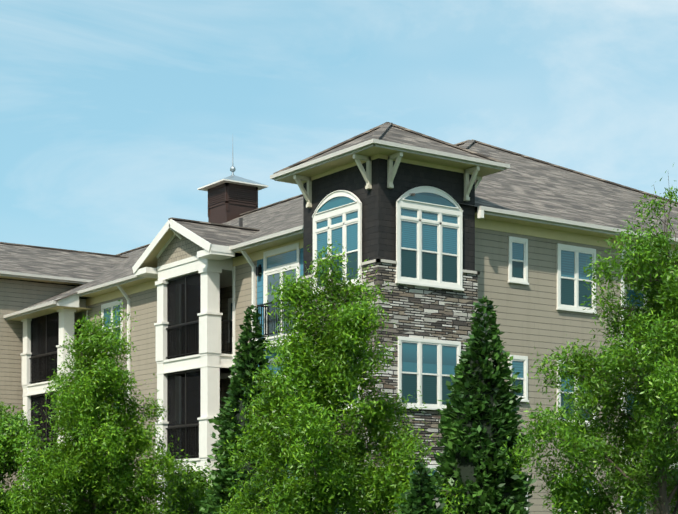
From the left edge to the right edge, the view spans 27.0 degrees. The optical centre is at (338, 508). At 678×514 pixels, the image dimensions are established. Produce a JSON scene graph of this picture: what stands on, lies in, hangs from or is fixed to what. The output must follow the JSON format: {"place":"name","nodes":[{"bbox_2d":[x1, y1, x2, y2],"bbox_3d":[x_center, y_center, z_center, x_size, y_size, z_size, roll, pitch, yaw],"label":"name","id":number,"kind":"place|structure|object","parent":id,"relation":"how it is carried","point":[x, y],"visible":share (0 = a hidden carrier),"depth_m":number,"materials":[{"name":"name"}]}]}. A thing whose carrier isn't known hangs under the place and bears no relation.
{"place":"outdoors","nodes":[
{"label":"outdoors","id":0,"kind":"place"},
{"bbox_2d":[0,0,677,254],"label":"sky","id":1,"kind":"structure","parent":0,"point":[114,114],"materials":[{"name":"blue"}]},
{"label":"ground","id":2,"kind":"structure","parent":0,"visible":0},
{"bbox_2d":[0,401,63,513],"bbox_3d":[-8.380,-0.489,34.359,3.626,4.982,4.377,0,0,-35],"label":"tree","id":3,"kind":"object","parent":2,"relation":"on","point":[12,429],"visible":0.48,"depth_m":33.54,"materials":[{"name":"green plant"}]},
{"bbox_2d":[1,300,192,513],"bbox_3d":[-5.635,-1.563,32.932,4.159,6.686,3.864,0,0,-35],"label":"elm tree","id":4,"kind":"object","parent":2,"relation":"on","point":[93,473],"visible":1,"depth_m":32.32,"materials":[{"name":"green plant"}]},
{"bbox_2d":[150,437,215,513],"bbox_3d":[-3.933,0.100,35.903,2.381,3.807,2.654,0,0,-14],"label":"tree","id":5,"kind":"object","parent":2,"relation":"on","point":[192,490],"visible":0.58,"depth_m":35.38,"materials":[{"name":"green plant"}]},
{"bbox_2d":[195,305,296,513],"bbox_3d":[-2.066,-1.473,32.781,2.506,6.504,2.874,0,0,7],"label":"conifer tree","id":6,"kind":"object","parent":2,"relation":"on","point":[248,360],"visible":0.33,"depth_m":32.52,"materials":[{"name":"green plant"}]},
{"bbox_2d":[0,158,677,513],"bbox_3d":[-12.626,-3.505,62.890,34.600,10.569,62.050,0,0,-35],"label":"building walls","id":7,"kind":"structure","parent":2,"relation":"on","point":[530,317],"depth_m":37.79,"materials":[{"name":"beige wood"}]},
{"bbox_2d":[0,139,677,513],"bbox_3d":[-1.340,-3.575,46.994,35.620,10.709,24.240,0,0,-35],"label":"building trim","id":8,"kind":"structure","parent":7,"relation":"attached to","point":[214,265],"depth_m":42.43,"materials":[{"name":"white wood"}]},
{"bbox_2d":[0,122,677,310],"bbox_3d":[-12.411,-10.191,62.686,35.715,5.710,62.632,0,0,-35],"label":"building roof","id":9,"kind":"structure","parent":7,"relation":"on","point":[526,184],"depth_m":45.04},
{"bbox_2d":[197,144,268,223],"bbox_3d":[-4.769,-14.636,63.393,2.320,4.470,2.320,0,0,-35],"label":"cupola","id":10,"kind":"object","parent":9,"relation":"on","point":[232,196],"visible":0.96,"depth_m":62.75,"materials":[{"name":"brown wood"}]},
{"bbox_2d":[29,272,676,512],"bbox_3d":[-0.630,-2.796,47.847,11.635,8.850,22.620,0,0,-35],"label":"building railings","id":11,"kind":"object","parent":7,"relation":"attached to","point":[183,387],"visible":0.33,"depth_m":44.20,"materials":[{"name":"black metal"}]},
{"bbox_2d":[101,186,646,513],"bbox_3d":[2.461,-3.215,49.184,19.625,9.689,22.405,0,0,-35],"label":"windows","id":12,"kind":"structure","parent":7,"relation":"in","point":[429,236],"depth_m":35.74,"materials":[{"name":"glass"}]},
{"bbox_2d":[214,234,471,513],"bbox_3d":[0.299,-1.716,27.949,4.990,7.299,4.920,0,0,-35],"label":"tree","id":13,"kind":"object","parent":2,"relation":"on","point":[321,372],"visible":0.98,"depth_m":27.04,"materials":[{"name":"green plant"}]},
{"bbox_2d":[393,460,445,513],"bbox_3d":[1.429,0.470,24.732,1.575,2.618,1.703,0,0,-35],"label":"conifer tree","id":14,"kind":"object","parent":2,"relation":"on","point":[422,496],"visible":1,"depth_m":24.56,"materials":[{"name":"green plant"}]},
{"bbox_2d":[433,296,536,513],"bbox_3d":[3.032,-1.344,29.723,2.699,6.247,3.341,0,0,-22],"label":"conifer tree","id":15,"kind":"object","parent":2,"relation":"on","point":[478,425],"visible":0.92,"depth_m":29.26,"materials":[{"name":"green plant"}]},
{"bbox_2d":[500,164,677,513],"bbox_3d":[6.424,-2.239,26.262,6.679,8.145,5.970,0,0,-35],"label":"oak tree","id":16,"kind":"object","parent":2,"relation":"on","point":[656,332],"visible":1,"depth_m":26.18,"materials":[{"name":"green plant"}]}
]}

